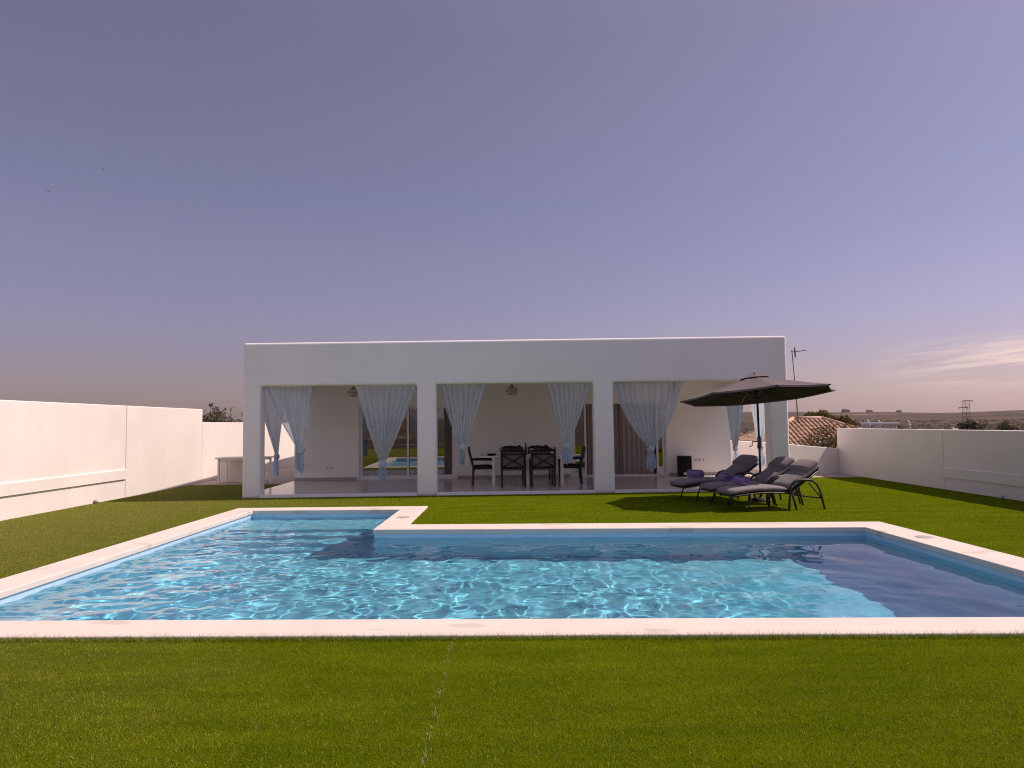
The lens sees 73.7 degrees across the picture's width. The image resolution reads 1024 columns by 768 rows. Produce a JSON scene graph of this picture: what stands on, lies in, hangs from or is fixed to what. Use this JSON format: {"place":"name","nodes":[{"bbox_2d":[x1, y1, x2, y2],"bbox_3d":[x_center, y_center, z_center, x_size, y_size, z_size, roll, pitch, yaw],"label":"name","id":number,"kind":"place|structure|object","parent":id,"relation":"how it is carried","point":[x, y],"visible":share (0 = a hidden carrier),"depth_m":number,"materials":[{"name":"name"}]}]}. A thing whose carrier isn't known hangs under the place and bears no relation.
{"place":"outdoors","nodes":[
{"label":"outdoors","id":0,"kind":"place"},
{"bbox_2d":[0,477,1023,767],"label":"lawn","id":1,"kind":"structure","parent":0,"point":[552,647],"depth_m":4.18,"materials":[{"name":"green plant"}]},
{"bbox_2d":[421,643,455,762],"bbox_3d":[-0.416,1.826,3.900,0.086,0.021,2.397,-1,-3,-1],"label":"turf seam","id":2,"kind":"object","parent":1,"relation":"on","point":[437,707],"visible":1,"depth_m":3.84,"materials":[{"name":"green plant"}]},
{"bbox_2d":[0,506,1023,640],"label":"swimming pool","id":3,"kind":"structure","parent":1,"relation":"in","point":[396,524],"depth_m":5.57,"materials":[{"name":"concrete"}]},
{"bbox_2d":[0,516,1023,620],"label":"water","id":4,"kind":"structure","parent":3,"relation":"in","point":[282,568],"depth_m":7.43,"materials":[{"name":"blue liquid"}]},
{"bbox_2d":[669,454,758,500],"bbox_3d":[4.238,1.940,14.258,1.824,0.891,0.712,0,-3,-14],"label":"sun lounger","id":5,"kind":"object","parent":1,"relation":"on","point":[743,465],"visible":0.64,"depth_m":14.14,"materials":[{"name":"grey fabric"}]},
{"bbox_2d":[686,469,703,477],"bbox_3d":[3.812,1.867,14.199,0.164,0.174,0.340,2,-4,-36],"label":"rolled towel","id":6,"kind":"object","parent":5,"relation":"on","point":[691,473],"visible":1,"depth_m":14.14,"materials":[{"name":"purple fabric"}]},
{"bbox_2d":[699,456,800,505],"bbox_3d":[4.620,1.881,13.335,1.824,0.891,0.712,0,-3,-10],"label":"sun lounger","id":7,"kind":"object","parent":1,"relation":"on","point":[778,466],"visible":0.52,"depth_m":13.22,"materials":[{"name":"grey fabric"}]},
{"bbox_2d":[718,472,731,481],"bbox_3d":[4.157,1.812,13.328,0.164,0.174,0.340,0,-3,-6],"label":"rolled towel","id":8,"kind":"object","parent":7,"relation":"on","point":[724,476],"visible":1,"depth_m":13.20,"materials":[{"name":"purple fabric"}]},
{"bbox_2d":[680,372,834,501],"bbox_3d":[4.974,1.049,13.799,2.839,2.598,2.822,0,-3,-16],"label":"parasol","id":9,"kind":"object","parent":1,"relation":"on","point":[756,389],"visible":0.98,"depth_m":13.88,"materials":[{"name":"grey fabric"}]},
{"bbox_2d":[716,458,825,511],"bbox_3d":[4.690,1.829,12.456,1.824,0.891,0.712,0,-3,-10],"label":"sun lounger","id":10,"kind":"object","parent":1,"relation":"on","point":[800,472],"visible":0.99,"depth_m":12.28,"materials":[{"name":"grey fabric"}]},
{"bbox_2d":[732,475,750,485],"bbox_3d":[4.192,1.761,12.475,0.164,0.174,0.340,0,-4,-17],"label":"rolled towel","id":11,"kind":"object","parent":10,"relation":"on","point":[741,480],"visible":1,"depth_m":12.38,"materials":[{"name":"purple fabric"}]},
{"bbox_2d":[0,0,1023,419],"label":"sky","id":12,"kind":"structure","parent":0,"point":[841,180],"materials":[{"name":"blue"}]},
{"bbox_2d":[193,466,861,484],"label":"pavement","id":13,"kind":"structure","parent":0,"point":[286,475],"depth_m":20.14,"materials":[{"name":"beige concrete"}]},
{"bbox_2d":[220,461,242,481],"bbox_3d":[-8.174,2.556,20.166,0.809,0.630,0.570,-1,-3,0],"label":"storage box","id":14,"kind":"object","parent":13,"relation":"on","point":[235,471],"visible":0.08,"depth_m":19.89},
{"bbox_2d":[215,456,273,483],"bbox_3d":[-7.621,2.453,19.475,1.440,0.740,0.660,-1,-3,0],"label":"side table","id":15,"kind":"object","parent":13,"relation":"on","point":[226,459],"visible":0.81,"depth_m":19.21,"materials":[{"name":"white paint"}]},
{"bbox_2d":[242,336,789,497],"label":"house","id":16,"kind":"structure","parent":13,"relation":"on","point":[340,457],"depth_m":15.81,"materials":[{"name":"paint"}]},
{"bbox_2d":[265,388,281,476],"bbox_3d":[-5.929,1.220,16.877,0.167,2.181,1.760,-1,-3,-1],"label":"curtain","id":17,"kind":"object","parent":16,"relation":"hanging from","point":[273,422],"visible":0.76,"depth_m":16.94,"materials":[{"name":"white fabric"}]},
{"bbox_2d":[266,386,312,473],"bbox_3d":[-5.141,1.066,15.698,1.120,2.031,0.135,-1,-3,-1],"label":"curtain","id":18,"kind":"object","parent":16,"relation":"hanging from","point":[291,404],"visible":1,"depth_m":15.72,"materials":[{"name":"white fabric"}]},
{"bbox_2d":[294,448,298,469],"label":"curtain","id":19,"kind":"object","parent":16,"relation":"hanging from","point":[296,460],"visible":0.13,"depth_m":18.89,"materials":[{"name":"white fabric"}]},
{"bbox_2d":[348,386,357,396],"bbox_3d":[-4.073,0.074,17.537,0.318,0.518,0.318,-1,-3,-1],"label":"pendant lamp","id":20,"kind":"object","parent":16,"relation":"hanging from","point":[352,391],"visible":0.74,"depth_m":17.42,"materials":[{"name":"wicker"}]},
{"bbox_2d":[356,385,416,482],"bbox_3d":[-2.910,1.152,15.749,1.460,2.251,0.148,-1,-3,-1],"label":"curtain","id":21,"kind":"object","parent":16,"relation":"hanging from","point":[384,408],"visible":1,"depth_m":15.77,"materials":[{"name":"white fabric"}]},
{"bbox_2d":[359,405,454,479],"bbox_3d":[-3.003,1.671,19.611,2.740,2.110,0.120,-1,-3,-1],"label":"glass door","id":22,"kind":"structure","parent":16,"relation":"in","point":[451,476],"depth_m":19.55,"materials":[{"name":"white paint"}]},
{"bbox_2d":[447,415,451,474],"bbox_3d":[-1.774,1.681,19.747,0.203,2.045,0.066,-1,-3,5],"label":"drape","id":23,"kind":"object","parent":16,"relation":"hanging from","point":[449,448],"visible":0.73,"depth_m":19.75,"materials":[{"name":"fabric"}]},
{"bbox_2d":[439,384,485,466],"bbox_3d":[-1.153,0.969,15.802,1.140,1.921,0.155,-1,-3,-1],"label":"curtain","id":24,"kind":"object","parent":16,"relation":"hanging from","point":[461,402],"visible":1,"depth_m":15.81,"materials":[{"name":"white fabric"}]},
{"bbox_2d":[468,447,491,485],"bbox_3d":[-0.794,2.101,17.587,0.688,0.964,0.620,0,-3,-4],"label":"dining chair","id":25,"kind":"object","parent":16,"relation":"on","point":[481,466],"visible":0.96,"depth_m":17.30,"materials":[{"name":"grey"}]},
{"bbox_2d":[501,445,522,479],"bbox_3d":[0.011,2.140,18.431,0.620,0.964,0.688,-1,-3,-1],"label":"dining chair","id":26,"kind":"object","parent":16,"relation":"on","point":[511,447],"visible":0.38,"depth_m":18.72,"materials":[{"name":"grey"}]},
{"bbox_2d":[506,384,517,394],"bbox_3d":[-0.004,0.029,17.629,0.318,0.518,0.318,-1,-3,-1],"label":"pendant lamp","id":27,"kind":"object","parent":16,"relation":"hanging from","point":[511,390],"visible":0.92,"depth_m":17.52,"materials":[{"name":"wicker"}]},
{"bbox_2d":[500,448,525,486],"bbox_3d":[0.025,2.050,16.886,0.620,0.964,0.688,-1,-3,-1],"label":"dining chair","id":28,"kind":"object","parent":16,"relation":"on","point":[512,462],"visible":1,"depth_m":16.64,"materials":[{"name":"grey"}]},
{"bbox_2d":[480,454,574,485],"bbox_3d":[0.390,2.198,17.610,2.400,0.740,0.900,-1,-3,-1],"label":"dining table","id":29,"kind":"object","parent":16,"relation":"on","point":[497,457],"visible":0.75,"depth_m":17.18,"materials":[{"name":"white paint"}]},
{"bbox_2d":[528,445,551,481],"bbox_3d":[0.759,2.131,18.427,0.620,0.964,0.688,0,-3,-4],"label":"dining chair","id":30,"kind":"object","parent":16,"relation":"on","point":[540,446],"visible":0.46,"depth_m":18.70,"materials":[{"name":"grey"}]},
{"bbox_2d":[529,448,555,486],"bbox_3d":[0.756,2.041,16.882,0.620,0.964,0.688,-1,-3,-2],"label":"dining chair","id":31,"kind":"object","parent":16,"relation":"on","point":[542,461],"visible":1,"depth_m":16.64,"materials":[{"name":"grey"}]},
{"bbox_2d":[545,383,591,463],"bbox_3d":[1.322,0.931,15.853,1.090,1.901,0.143,-1,-3,-1],"label":"curtain","id":32,"kind":"object","parent":16,"relation":"hanging from","point":[567,400],"visible":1,"depth_m":15.87,"materials":[{"name":"white fabric"}]},
{"bbox_2d":[559,446,585,483],"bbox_3d":[1.553,2.073,17.610,0.688,0.964,0.620,-1,-3,2],"label":"dining chair","id":33,"kind":"object","parent":16,"relation":"on","point":[574,465],"visible":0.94,"depth_m":17.34,"materials":[{"name":"grey"}]},
{"bbox_2d":[586,405,618,474],"bbox_3d":[2.610,1.631,19.815,0.971,2.045,0.093,-1,-3,1],"label":"drape","id":34,"kind":"object","parent":16,"relation":"hanging from","point":[589,431],"visible":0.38,"depth_m":19.82,"materials":[{"name":"fabric"}]},
{"bbox_2d":[572,403,666,476],"bbox_3d":[3.085,1.604,19.748,2.720,2.110,0.120,-1,-3,-1],"label":"glass door","id":35,"kind":"structure","parent":16,"relation":"in","point":[664,473],"depth_m":19.68,"materials":[{"name":"white paint"}]},
{"bbox_2d":[619,405,654,473],"bbox_3d":[3.629,1.621,19.856,0.991,2.045,0.093,-1,-3,0],"label":"drape","id":36,"kind":"object","parent":16,"relation":"hanging from","point":[633,452],"visible":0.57,"depth_m":19.85,"materials":[{"name":"fabric"}]},
{"bbox_2d":[615,382,681,470],"bbox_3d":[3.187,1.001,15.895,1.620,2.081,0.158,-1,-3,-1],"label":"curtain","id":37,"kind":"object","parent":16,"relation":"hanging from","point":[648,408],"visible":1,"depth_m":15.91,"materials":[{"name":"white fabric"}]},
{"bbox_2d":[677,456,691,476],"bbox_3d":[4.884,2.323,19.316,0.340,0.580,0.338,-1,-3,-1],"label":"loudspeaker","id":38,"kind":"object","parent":16,"relation":"on","point":[684,464],"visible":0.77,"depth_m":19.17,"materials":[{"name":"black plastic"}]},
{"bbox_2d":[726,405,742,459],"bbox_3d":[6.148,1.172,18.749,0.176,2.161,1.660,-1,-3,-1],"label":"curtain","id":39,"kind":"object","parent":16,"relation":"hanging from","point":[734,413],"visible":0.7,"depth_m":18.71,"materials":[{"name":"white fabric"}]},
{"bbox_2d":[751,403,764,466],"bbox_3d":[6.189,1.032,17.055,0.157,2.081,1.460,-1,-3,-1],"label":"curtain","id":40,"kind":"object","parent":16,"relation":"hanging from","point":[761,417],"visible":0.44,"depth_m":16.92,"materials":[{"name":"white fabric"}]},
{"bbox_2d":[226,410,1023,437],"bbox_3d":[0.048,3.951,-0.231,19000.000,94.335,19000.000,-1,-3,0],"label":"terrain","id":41,"kind":"structure","parent":0,"point":[947,418],"depth_m":1507.89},
{"bbox_2d":[0,400,293,520],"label":"boundary wall","id":42,"kind":"structure","parent":41,"relation":"on","point":[54,456],"depth_m":15.03,"materials":[{"name":"white paint"}]},
{"bbox_2d":[202,403,232,421],"bbox_3d":[-10.274,3.418,23.427,1.352,5.572,1.404,-1,-3,0],"label":"olive tree","id":43,"kind":"object","parent":41,"relation":"on","point":[217,415],"visible":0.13,"depth_m":23.43,"materials":[{"name":"green plant"}]},
{"bbox_2d":[230,412,242,421],"bbox_3d":[-9.511,3.515,24.044,1.474,5.432,1.559,-1,-3,0],"label":"olive tree","id":44,"kind":"object","parent":41,"relation":"on","point":[231,419],"visible":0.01,"depth_m":23.87,"materials":[{"name":"green plant"}]},
{"bbox_2d":[731,440,839,473],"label":"boundary wall","id":45,"kind":"structure","parent":41,"relation":"on","point":[827,458],"depth_m":20.30,"materials":[{"name":"white paint"}]},
{"bbox_2d":[730,416,859,447],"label":"neighbour house","id":46,"kind":"structure","parent":41,"relation":"on","point":[800,430],"depth_m":28.22,"materials":[{"name":"ceramic"}]},
{"bbox_2d":[791,347,805,423],"bbox_3d":[12.063,0.116,28.634,0.623,3.322,0.320,-1,-3,0],"label":"tv antenna","id":47,"kind":"object","parent":46,"relation":"attached to","point":[794,351],"visible":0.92,"depth_m":28.66,"materials":[{"name":"metal"}]},
{"bbox_2d":[803,409,836,419],"bbox_3d":[14.753,3.892,32.836,1.622,5.320,1.919,-4,-4,41],"label":"garden tree","id":48,"kind":"object","parent":41,"relation":"on","point":[823,413],"visible":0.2,"depth_m":32.34,"materials":[{"name":"green plant"}]},
{"bbox_2d":[813,434,837,447],"bbox_3d":[11.780,3.947,25.037,2.191,4.373,1.806,-3,-4,35],"label":"climbing shrub","id":49,"kind":"object","parent":41,"relation":"on","point":[832,441],"visible":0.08,"depth_m":24.76,"materials":[{"name":"green plant"}]},
{"bbox_2d":[799,418,860,447],"bbox_3d":[12.462,3.759,26.407,2.720,4.890,2.792,-4,-4,42],"label":"climbing shrub","id":50,"kind":"object","parent":41,"relation":"on","point":[821,435],"visible":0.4,"depth_m":26.29,"materials":[{"name":"green plant"}]},
{"bbox_2d":[830,413,857,425],"bbox_3d":[15.876,3.988,33.170,1.705,5.145,1.590,2,-4,-36],"label":"garden tree","id":51,"kind":"object","parent":41,"relation":"on","point":[841,418],"visible":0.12,"depth_m":32.76,"materials":[{"name":"green plant"}]},
{"bbox_2d":[858,422,899,428],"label":"terrace wall","id":52,"kind":"structure","parent":41,"relation":"on","point":[881,423],"depth_m":44.89,"materials":[{"name":"white paint"}]},
{"bbox_2d":[740,418,1023,433],"bbox_3d":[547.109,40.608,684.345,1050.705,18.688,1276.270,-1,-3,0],"label":"scrub","id":53,"kind":"object","parent":41,"relation":"on","point":[949,425],"visible":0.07,"depth_m":1000.32,"materials":[{"name":"plant"}]},
{"bbox_2d":[905,420,910,428],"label":"chimney pot","id":54,"kind":"object","parent":41,"relation":"on","point":[908,425],"visible":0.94,"depth_m":47.00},
{"bbox_2d":[837,428,1023,500],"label":"boundary wall","id":55,"kind":"structure","parent":41,"relation":"on","point":[986,462],"depth_m":15.59,"materials":[{"name":"white paint"}]},
{"bbox_2d":[959,400,972,420],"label":"electricity pylon","id":56,"kind":"object","parent":41,"relation":"on","point":[962,407],"visible":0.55,"depth_m":249.44,"materials":[{"name":"metal"}]},
{"bbox_2d":[955,418,1018,429],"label":"field tree","id":57,"kind":"object","parent":41,"relation":"on","point":[968,424],"visible":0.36,"depth_m":93.71,"materials":[{"name":"green plant"}]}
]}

